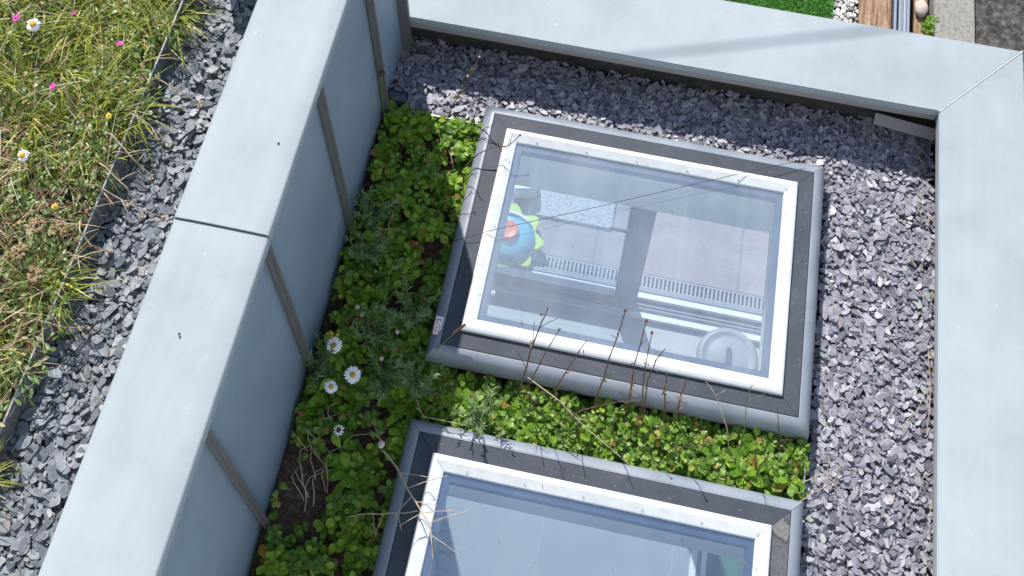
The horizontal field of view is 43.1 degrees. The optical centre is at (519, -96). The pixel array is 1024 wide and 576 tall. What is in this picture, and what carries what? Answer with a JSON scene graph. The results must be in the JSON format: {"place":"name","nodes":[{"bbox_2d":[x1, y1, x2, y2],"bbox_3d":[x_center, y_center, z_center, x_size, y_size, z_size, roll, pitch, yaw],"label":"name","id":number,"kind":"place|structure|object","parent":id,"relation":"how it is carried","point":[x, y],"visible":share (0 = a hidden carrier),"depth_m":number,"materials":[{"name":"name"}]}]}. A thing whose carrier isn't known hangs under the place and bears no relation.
{"place":"outdoors","nodes":[
{"label":"outdoors","id":0,"kind":"place"},
{"bbox_2d":[0,0,227,514],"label":"meadow grass","id":1,"kind":"structure","parent":0,"point":[65,43],"depth_m":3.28,"materials":[{"name":"green plant"}]},
{"bbox_2d":[12,14,22,39],"bbox_3d":[-1.295,0.332,3.366,0.021,0.124,0.038,9,53,6],"label":"meadow pink","id":2,"kind":"object","parent":1,"relation":"on","point":[15,17],"depth_m":3.33,"materials":[{"name":"green"}]},
{"bbox_2d":[11,242,28,271],"bbox_3d":[-1.150,0.822,3.012,0.040,0.102,0.042,9,53,6],"label":"seed head","id":3,"kind":"object","parent":1,"relation":"on","point":[20,255],"visible":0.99,"depth_m":2.98},
{"bbox_2d":[17,149,35,167],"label":"daisy","id":4,"kind":"object","parent":1,"relation":"on","point":[23,155],"visible":0.96,"depth_m":3.09,"materials":[{"name":"white plant"}]},
{"bbox_2d":[0,343,55,416],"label":"meadow sprig","id":5,"kind":"object","parent":1,"relation":"on","point":[31,378],"visible":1,"depth_m":2.83,"materials":[{"name":"green plant"}]},
{"bbox_2d":[27,18,40,51],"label":"daisy","id":6,"kind":"object","parent":1,"relation":"on","point":[31,26],"visible":0.98,"depth_m":3.31,"materials":[{"name":"white plant"}]},
{"bbox_2d":[26,266,43,285],"bbox_3d":[-1.102,0.866,2.980,0.041,0.100,0.039,9,53,6],"label":"seed head","id":7,"kind":"object","parent":1,"relation":"on","point":[38,272],"visible":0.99,"depth_m":2.94},
{"bbox_2d":[28,215,45,242],"bbox_3d":[-1.121,0.771,3.045,0.040,0.110,0.042,9,53,6],"label":"seed head","id":8,"kind":"object","parent":1,"relation":"on","point":[37,229],"visible":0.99,"depth_m":3.01},
{"bbox_2d":[28,264,78,364],"bbox_3d":[-1.059,0.928,2.918,0.118,0.086,0.219,9,53,6],"label":"meadow sprig","id":9,"kind":"object","parent":1,"relation":"on","point":[54,310],"visible":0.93,"depth_m":2.92,"materials":[{"name":"green plant"}]},
{"bbox_2d":[49,83,62,108],"bbox_3d":[-1.153,0.494,3.245,0.018,0.124,0.043,-11,54,-9],"label":"meadow pink","id":10,"kind":"object","parent":1,"relation":"on","point":[53,85],"depth_m":3.21,"materials":[{"name":"green"}]},
{"bbox_2d":[49,221,66,250],"bbox_3d":[-1.071,0.779,3.039,0.042,0.111,0.041,9,53,6],"label":"seed head","id":11,"kind":"object","parent":1,"relation":"on","point":[59,225],"visible":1,"depth_m":3.00},
{"bbox_2d":[52,203,63,230],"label":"yellow flower","id":12,"kind":"object","parent":1,"relation":"on","point":[54,206],"visible":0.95,"depth_m":3.03,"materials":[{"name":"yellow plant"}]},
{"bbox_2d":[0,0,183,403],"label":"meadow straw","id":13,"kind":"object","parent":1,"relation":"on","point":[80,113],"visible":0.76,"depth_m":3.23,"materials":[{"name":"plant"}]},
{"bbox_2d":[0,0,184,438],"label":"meadow herbs","id":14,"kind":"object","parent":1,"relation":"on","point":[44,184],"visible":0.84,"depth_m":3.17,"materials":[{"name":"green plant"}]},
{"bbox_2d":[106,113,114,132],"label":"yellow flower","id":15,"kind":"object","parent":1,"relation":"on","point":[108,115],"visible":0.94,"depth_m":3.17,"materials":[{"name":"yellow plant"}]},
{"bbox_2d":[115,63,161,133],"bbox_3d":[-0.950,0.492,3.249,0.119,0.086,0.204,9,53,6],"label":"meadow sprig","id":16,"kind":"object","parent":1,"relation":"on","point":[147,97],"visible":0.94,"depth_m":3.24,"materials":[{"name":"green plant"}]},
{"bbox_2d":[146,3,199,59],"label":"meadow sprig","id":17,"kind":"object","parent":1,"relation":"on","point":[166,29],"visible":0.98,"depth_m":3.36,"materials":[{"name":"green plant"}]},
{"bbox_2d":[6,8,235,569],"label":"meadow roof","id":18,"kind":"structure","parent":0,"point":[147,218],"depth_m":3.08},
{"bbox_2d":[0,0,192,463],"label":"metal edging","id":19,"kind":"object","parent":18,"relation":"on","point":[7,432],"depth_m":3.07,"materials":[{"name":"grey metal"}]},
{"bbox_2d":[0,0,256,575],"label":"slate gravel","id":20,"kind":"structure","parent":18,"relation":"on","point":[62,414],"depth_m":3.02,"materials":[{"name":"grey gravel"}]},
{"bbox_2d":[11,319,90,330],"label":"dry weed","id":21,"kind":"object","parent":20,"relation":"on","point":[87,328],"visible":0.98,"depth_m":2.90,"materials":[{"name":"beige"}]},
{"bbox_2d":[49,251,100,290],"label":"dry weed","id":22,"kind":"object","parent":20,"relation":"on","point":[97,288],"visible":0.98,"depth_m":3.00,"materials":[{"name":"beige plant"}]},
{"bbox_2d":[66,223,110,253],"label":"dry weed","id":23,"kind":"object","parent":20,"relation":"on","point":[108,251],"visible":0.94,"depth_m":3.02,"materials":[{"name":"beige plant"}]},
{"bbox_2d":[95,160,143,218],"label":"dry weed","id":24,"kind":"object","parent":20,"relation":"on","point":[116,178],"visible":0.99,"depth_m":3.11,"materials":[{"name":"beige plant"}]},
{"bbox_2d":[81,183,164,218],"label":"dry weed","id":25,"kind":"object","parent":20,"relation":"on","point":[162,217],"visible":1,"depth_m":3.09,"materials":[{"name":"beige plant"}]},
{"bbox_2d":[100,129,153,177],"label":"dry weed","id":26,"kind":"object","parent":20,"relation":"on","point":[127,152],"visible":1,"depth_m":3.14,"materials":[{"name":"beige plant"}]},
{"bbox_2d":[118,101,171,147],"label":"dry weed","id":27,"kind":"object","parent":20,"relation":"on","point":[153,129],"visible":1,"depth_m":3.19,"materials":[{"name":"beige plant"}]},
{"bbox_2d":[155,74,202,107],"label":"dry weed","id":28,"kind":"object","parent":20,"relation":"on","point":[201,106],"visible":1,"depth_m":3.28,"materials":[{"name":"beige plant"}]},
{"bbox_2d":[513,185,536,197],"bbox_3d":[0.027,1.492,6.912,0.130,0.110,0.120,0,53,-1],"label":"white tub","id":29,"kind":"object","parent":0,"point":[523,192],"visible":0.46,"depth_m":6.85,"materials":[{"name":"white plastic"}]},
{"bbox_2d":[535,190,615,229],"bbox_3d":[0.311,1.563,6.922,0.410,0.015,0.290,9,53,6],"label":"door mat","id":30,"kind":"object","parent":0,"point":[550,204],"depth_m":6.87,"materials":[{"name":"grey fabric"}]},
{"bbox_2d":[430,280,760,575],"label":"room floor","id":31,"kind":"structure","parent":0,"point":[475,535],"depth_m":5.92,"materials":[{"name":"tile"}]},
{"bbox_2d":[688,549,740,575],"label":"green rug","id":32,"kind":"object","parent":31,"relation":"on","point":[715,565],"depth_m":5.84,"materials":[{"name":"green carpet"}]},
{"bbox_2d":[696,328,758,369],"bbox_3d":[0.981,2.220,6.224,0.296,0.335,0.296,9,53,6],"label":"lidded bin","id":33,"kind":"object","parent":31,"relation":"on","point":[729,346],"visible":0.52,"depth_m":6.14,"materials":[{"name":"grey plastic"}]},
{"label":"side wall","id":34,"kind":"structure","parent":31,"relation":"on","visible":0},
{"bbox_2d":[932,51,1023,575],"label":"parapet wall","id":35,"kind":"structure","parent":34,"relation":"on","point":[978,472],"depth_m":3.70,"materials":[{"name":"metal"}]},
{"bbox_2d":[511,189,768,297],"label":"patio","id":36,"kind":"structure","parent":0,"point":[698,252],"depth_m":6.76,"materials":[{"name":"stone"}]},
{"bbox_2d":[498,203,543,268],"bbox_3d":[-0.059,1.713,6.702,0.349,0.172,0.349,28,58,19],"label":"garden toy","id":37,"kind":"object","parent":36,"relation":"on","point":[525,240],"visible":0.44,"depth_m":6.64,"materials":[{"name":"plastic"}]},
{"bbox_2d":[530,252,763,310],"bbox_3d":[0.123,1.876,6.748,2.900,0.094,0.072,9,53,6],"label":"drain channel","id":38,"kind":"object","parent":36,"relation":"on","point":[655,282],"visible":0.33,"depth_m":6.66,"materials":[{"name":"grey metal"}]},
{"bbox_2d":[724,0,833,18],"bbox_3d":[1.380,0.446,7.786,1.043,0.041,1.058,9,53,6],"label":"lawn grass","id":39,"kind":"structure","parent":0,"point":[806,6],"depth_m":7.68,"materials":[{"name":"green plant"}]},
{"bbox_2d":[833,0,858,22],"bbox_3d":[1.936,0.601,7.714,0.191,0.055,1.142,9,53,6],"label":"pebble gravel","id":40,"kind":"structure","parent":0,"point":[842,14],"depth_m":7.68,"materials":[{"name":"white gravel"}]},
{"bbox_2d":[974,0,1023,70],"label":"asphalt path","id":41,"kind":"structure","parent":0,"point":[999,23],"depth_m":7.61,"materials":[{"name":"grey asphalt"}]},
{"label":"garden ground","id":42,"kind":"structure","parent":0,"visible":0},
{"bbox_2d":[857,0,891,28],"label":"timber sleeper","id":43,"kind":"object","parent":42,"relation":"on","point":[876,13],"depth_m":7.60,"materials":[{"name":"brown wood"}]},
{"bbox_2d":[891,0,909,31],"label":"metal channel","id":44,"kind":"object","parent":42,"relation":"on","point":[900,15],"depth_m":7.61,"materials":[{"name":"grey metal"}]},
{"bbox_2d":[909,0,926,34],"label":"timber edging","id":45,"kind":"object","parent":42,"relation":"on","point":[915,25],"depth_m":7.64,"materials":[{"name":"brown wood"}]},
{"bbox_2d":[914,0,928,16],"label":"garden stone","id":46,"kind":"object","parent":45,"relation":"on","point":[921,7],"visible":1,"depth_m":7.60,"materials":[{"name":"beige stone"}]},
{"bbox_2d":[918,14,939,35],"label":"weed","id":47,"kind":"object","parent":45,"relation":"on","point":[928,22],"visible":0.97,"depth_m":7.55,"materials":[{"name":"green plant"}]},
{"bbox_2d":[927,0,974,42],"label":"concrete kerb","id":48,"kind":"structure","parent":42,"relation":"on","point":[956,20],"depth_m":7.58,"materials":[{"name":"grey concrete"}]},
{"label":"garden wall","id":49,"kind":"structure","parent":42,"relation":"on","visible":0},
{"bbox_2d":[492,207,762,343],"bbox_3d":[0.036,1.286,5.785,2.630,2.200,0.170,9,53,6],"label":"sliding door","id":50,"kind":"structure","parent":49,"relation":"attached to","point":[626,290],"depth_m":6.52,"materials":[{"name":"white metal"}]},
{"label":"roof deck","id":51,"kind":"structure","parent":0,"visible":0},
{"bbox_2d":[38,0,412,575],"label":"parapet wall","id":52,"kind":"structure","parent":51,"relation":"on","point":[180,467],"depth_m":3.09,"materials":[{"name":"metal"}]},
{"bbox_2d":[372,419,803,575],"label":"skylight","id":53,"kind":"object","parent":51,"relation":"on","point":[759,534],"visible":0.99,"depth_m":3.50,"materials":[{"name":"grey plastic"}]},
{"bbox_2d":[382,450,469,556],"bbox_3d":[-0.266,1.582,3.446,0.340,0.077,0.172,34,60,22],"label":"dry branch","id":54,"kind":"object","parent":53,"relation":"on","point":[399,472],"visible":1,"depth_m":3.42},
{"bbox_2d":[249,38,934,575],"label":"roof membrane","id":55,"kind":"object","parent":51,"relation":"on","point":[931,182],"visible":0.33,"depth_m":4.19,"materials":[{"name":"black rubber"}]},
{"bbox_2d":[403,110,480,128],"bbox_3d":[-0.273,0.711,4.276,0.314,0.055,0.002,9,53,6],"label":"metal edging","id":56,"kind":"object","parent":55,"relation":"on","point":[414,112],"visible":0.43,"depth_m":4.26,"materials":[{"name":"grey"}]},
{"bbox_2d":[249,117,799,575],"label":"soil","id":57,"kind":"structure","parent":55,"relation":"on","point":[291,509],"depth_m":3.65,"materials":[{"name":"brown soil"}]},
{"bbox_2d":[299,331,335,391],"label":"feathery plant","id":58,"kind":"object","parent":57,"relation":"on","point":[320,373],"visible":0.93,"depth_m":3.70,"materials":[{"name":"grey plant"}]},
{"bbox_2d":[324,380,337,404],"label":"daisy","id":59,"kind":"object","parent":57,"relation":"on","point":[331,386],"visible":1,"depth_m":3.62,"materials":[{"name":"white plant"}]},
{"bbox_2d":[327,337,341,363],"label":"daisy","id":60,"kind":"object","parent":57,"relation":"on","point":[337,342],"visible":0.81,"depth_m":3.68,"materials":[{"name":"white plant"}]},
{"bbox_2d":[333,424,343,438],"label":"daisy","id":61,"kind":"object","parent":57,"relation":"on","point":[338,430],"visible":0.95,"depth_m":3.58,"materials":[{"name":"white plant"}]},
{"bbox_2d":[324,449,377,499],"bbox_3d":[-0.470,1.568,3.574,0.145,0.079,0.142,9,53,6],"label":"leafy rosette","id":62,"kind":"object","parent":57,"relation":"on","point":[344,462],"visible":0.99,"depth_m":3.58,"materials":[{"name":"green plant"}]},
{"bbox_2d":[344,366,361,393],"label":"daisy","id":63,"kind":"object","parent":57,"relation":"on","point":[352,374],"visible":0.98,"depth_m":3.63,"materials":[{"name":"white plant"}]},
{"bbox_2d":[342,227,390,271],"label":"feathery plant","id":64,"kind":"object","parent":57,"relation":"on","point":[373,257],"visible":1,"depth_m":3.88,"materials":[{"name":"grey plant"}]},
{"bbox_2d":[291,150,454,527],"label":"straw litter","id":65,"kind":"object","parent":57,"relation":"on","point":[302,483],"visible":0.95,"depth_m":3.59,"materials":[{"name":"beige plant"}]},
{"bbox_2d":[350,183,399,227],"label":"feathery plant","id":66,"kind":"object","parent":57,"relation":"on","point":[381,215],"visible":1,"depth_m":3.97,"materials":[{"name":"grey plant"}]},
{"bbox_2d":[353,291,399,350],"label":"feathery plant","id":67,"kind":"object","parent":57,"relation":"on","point":[376,337],"visible":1,"depth_m":3.75,"materials":[{"name":"green plant"}]},
{"bbox_2d":[365,345,416,406],"bbox_3d":[-0.370,1.357,3.660,0.174,0.220,0.162,9,53,6],"label":"feathery plant","id":68,"kind":"object","parent":57,"relation":"on","point":[383,392],"visible":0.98,"depth_m":3.67,"materials":[{"name":"green plant"}]},
{"bbox_2d":[376,381,426,424],"bbox_3d":[-0.333,1.405,3.685,0.150,0.078,0.145,9,53,6],"label":"leafy rosette","id":69,"kind":"object","parent":57,"relation":"on","point":[400,408],"visible":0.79,"depth_m":3.68,"materials":[{"name":"green plant"}]},
{"bbox_2d":[372,274,443,329],"bbox_3d":[-0.321,1.181,3.790,0.181,0.225,0.142,17,55,12],"label":"feathery plant","id":70,"kind":"object","parent":57,"relation":"on","point":[407,318],"visible":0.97,"depth_m":3.79,"materials":[{"name":"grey plant"}]},
{"bbox_2d":[394,359,439,401],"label":"feathery plant","id":71,"kind":"object","parent":57,"relation":"on","point":[423,388],"visible":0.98,"depth_m":3.65,"materials":[{"name":"green plant"}]},
{"bbox_2d":[415,389,465,425],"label":"dead stem","id":72,"kind":"object","parent":57,"relation":"on","point":[433,418],"visible":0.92,"depth_m":3.59,"materials":[{"name":"beige plant"}]},
{"bbox_2d":[449,386,505,434],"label":"feathery plant","id":73,"kind":"object","parent":57,"relation":"on","point":[477,424],"visible":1,"depth_m":3.60,"materials":[{"name":"green plant"}]},
{"bbox_2d":[256,100,810,575],"bbox_3d":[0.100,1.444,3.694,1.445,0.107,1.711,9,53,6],"label":"ground cover","id":74,"kind":"object","parent":57,"relation":"on","point":[507,426],"visible":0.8,"depth_m":3.64,"materials":[{"name":"green plant"}]},
{"bbox_2d":[326,331,338,339],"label":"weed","id":75,"kind":"object","parent":74,"relation":"on","point":[332,336],"visible":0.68,"depth_m":3.71,"materials":[{"name":"yellow plant"}]},
{"bbox_2d":[373,425,384,448],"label":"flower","id":76,"kind":"object","parent":74,"relation":"on","point":[381,443],"visible":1,"depth_m":3.55,"materials":[{"name":"white plant"}]},
{"bbox_2d":[378,70,384,115],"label":"dried flower","id":77,"kind":"object","parent":74,"relation":"on","point":[381,73],"visible":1,"depth_m":4.00,"materials":[{"name":"brown plant"}]},
{"bbox_2d":[348,510,417,535],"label":"dry branch","id":78,"kind":"object","parent":74,"relation":"on","point":[382,514],"visible":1,"depth_m":3.43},
{"bbox_2d":[420,323,465,364],"bbox_3d":[-0.236,1.281,3.724,0.190,0.172,0.009,-25,57,-18],"label":"plantain","id":79,"kind":"object","parent":74,"relation":"on","point":[459,328],"visible":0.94,"depth_m":3.69,"materials":[{"name":"green"}]},
{"bbox_2d":[446,56,480,122],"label":"dead stem","id":80,"kind":"object","parent":74,"relation":"on","point":[460,93],"visible":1,"depth_m":4.15,"materials":[{"name":"beige plant"}]},
{"bbox_2d":[470,69,491,125],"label":"dead stem","id":81,"kind":"object","parent":74,"relation":"on","point":[478,99],"visible":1,"depth_m":4.13,"materials":[{"name":"brown plant"}]},
{"bbox_2d":[516,307,555,397],"bbox_3d":[0.031,1.245,3.593,0.049,0.391,0.159,36,60,23],"label":"dead stem","id":82,"kind":"object","parent":74,"relation":"on","point":[531,346],"visible":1,"depth_m":3.57,"materials":[{"name":"brown plant"}]},
{"bbox_2d":[523,328,560,399],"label":"dead stem","id":83,"kind":"object","parent":74,"relation":"on","point":[559,329],"visible":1,"depth_m":3.62,"materials":[{"name":"brown plant"}]},
{"bbox_2d":[552,340,586,401],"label":"dead stem","id":84,"kind":"object","parent":74,"relation":"on","point":[557,388],"visible":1,"depth_m":3.63,"materials":[{"name":"brown plant"}]},
{"bbox_2d":[528,377,629,464],"bbox_3d":[0.163,1.431,3.604,0.358,0.052,0.012,34,59,22],"label":"dead stem","id":85,"kind":"object","parent":74,"relation":"on","point":[576,418],"visible":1,"depth_m":3.60,"materials":[{"name":"beige plant"}]},
{"bbox_2d":[555,392,639,423],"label":"dead stem","id":86,"kind":"object","parent":74,"relation":"on","point":[594,407],"visible":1,"depth_m":3.61,"materials":[{"name":"brown plant"}]},
{"bbox_2d":[593,309,626,409],"bbox_3d":[0.246,1.268,3.589,0.027,0.374,0.184,16,54,11],"label":"dead stem","id":87,"kind":"object","parent":74,"relation":"on","point":[608,359],"visible":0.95,"depth_m":3.59,"materials":[{"name":"brown plant"}]},
{"bbox_2d":[623,319,647,416],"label":"dead stem","id":88,"kind":"object","parent":74,"relation":"on","point":[632,373],"visible":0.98,"depth_m":3.58,"materials":[{"name":"brown plant"}]},
{"bbox_2d":[639,331,653,416],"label":"dead stem","id":89,"kind":"object","parent":74,"relation":"on","point":[651,332],"visible":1,"depth_m":3.58,"materials":[{"name":"brown plant"}]},
{"bbox_2d":[642,348,665,419],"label":"dead stem","id":90,"kind":"object","parent":74,"relation":"on","point":[645,386],"visible":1,"depth_m":3.58,"materials":[{"name":"brown plant"}]},
{"bbox_2d":[661,373,675,422],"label":"dead stem","id":91,"kind":"object","parent":74,"relation":"on","point":[664,391],"visible":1,"depth_m":3.60,"materials":[{"name":"brown plant"}]},
{"bbox_2d":[674,377,687,422],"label":"dead stem","id":92,"kind":"object","parent":74,"relation":"on","point":[678,407],"visible":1,"depth_m":3.60,"materials":[{"name":"brown plant"}]},
{"bbox_2d":[669,434,695,453],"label":"dead stem","id":93,"kind":"object","parent":74,"relation":"on","point":[685,444],"visible":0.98,"depth_m":3.53,"materials":[{"name":"brown plant"}]},
{"bbox_2d":[706,382,728,446],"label":"dead stem","id":94,"kind":"object","parent":74,"relation":"on","point":[721,413],"visible":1,"depth_m":3.59,"materials":[{"name":"brown plant"}]},
{"bbox_2d":[739,382,764,446],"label":"dead stem","id":95,"kind":"object","parent":74,"relation":"on","point":[751,383],"visible":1,"depth_m":3.54,"materials":[{"name":"brown plant"}]},
{"bbox_2d":[776,406,787,458],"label":"dead stem","id":96,"kind":"object","parent":74,"relation":"on","point":[779,437],"visible":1,"depth_m":3.56,"materials":[{"name":"plant"}]},
{"bbox_2d":[390,36,934,575],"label":"slate gravel","id":97,"kind":"structure","parent":55,"relation":"on","point":[870,226],"depth_m":4.01,"materials":[{"name":"grey gravel"}]},
{"bbox_2d":[387,89,408,105],"bbox_3d":[-0.409,0.640,4.300,0.071,0.048,0.048,9,53,6],"label":"drain pipe","id":98,"kind":"object","parent":97,"relation":"on","point":[398,97],"visible":0.68,"depth_m":4.28,"materials":[{"name":"grey"}]},
{"bbox_2d":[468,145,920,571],"bbox_3d":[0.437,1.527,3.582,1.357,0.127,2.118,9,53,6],"label":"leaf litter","id":99,"kind":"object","parent":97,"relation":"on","point":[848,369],"visible":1,"depth_m":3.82,"materials":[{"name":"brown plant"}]},
{"bbox_2d":[800,457,839,500],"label":"dead stem","id":100,"kind":"object","parent":97,"relation":"on","point":[824,486],"visible":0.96,"depth_m":3.57,"materials":[{"name":"beige plant"}]},
{"bbox_2d":[802,455,872,485],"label":"dead stem","id":101,"kind":"object","parent":97,"relation":"on","point":[834,471],"visible":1,"depth_m":3.59,"materials":[{"name":"beige plant"}]},
{"bbox_2d":[873,113,935,140],"bbox_3d":[1.257,0.725,4.228,0.200,0.012,0.038,15,82,8],"label":"flashing strip","id":102,"kind":"object","parent":97,"relation":"on","point":[907,127],"visible":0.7,"depth_m":4.23,"materials":[{"name":"grey metal"}]},
{"bbox_2d":[911,151,933,574],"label":"straw litter","id":103,"kind":"object","parent":97,"relation":"on","point":[932,362],"visible":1,"depth_m":3.84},
{"bbox_2d":[926,341,930,431],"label":"dead stem","id":104,"kind":"object","parent":97,"relation":"on","point":[930,388],"visible":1,"depth_m":3.73,"materials":[{"name":"brown plant"}]},
{"bbox_2d":[800,458,805,501],"bbox_3d":[0.792,1.587,3.623,0.002,0.065,0.185,9,53,6],"label":"metal edging","id":105,"kind":"object","parent":55,"relation":"on","point":[803,478],"visible":0.29,"depth_m":3.59,"materials":[{"name":"grey metal"}]},
{"bbox_2d":[425,106,824,439],"bbox_3d":[0.346,1.151,4.023,1.100,0.357,0.836,9,52,6],"label":"skylight","id":106,"kind":"object","parent":51,"relation":"on","point":[784,201],"visible":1,"depth_m":3.89,"materials":[{"name":"grey plastic"}]},
{"bbox_2d":[464,134,520,168],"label":"dead stem","id":107,"kind":"object","parent":106,"relation":"on","point":[492,147],"visible":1,"depth_m":4.05,"materials":[{"name":"brown plant"}]},
{"bbox_2d":[441,161,804,246],"bbox_3d":[0.330,0.915,3.991,1.170,0.039,0.006,-11,54,-9],"label":"thin wire","id":108,"kind":"object","parent":106,"relation":"attached to","point":[619,201],"visible":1,"depth_m":3.98,"materials":[{"name":"black metal"}]},
{"bbox_2d":[408,0,1020,128],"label":"parapet wall","id":109,"kind":"structure","parent":51,"relation":"on","point":[813,62],"depth_m":4.28,"materials":[{"name":"metal"}]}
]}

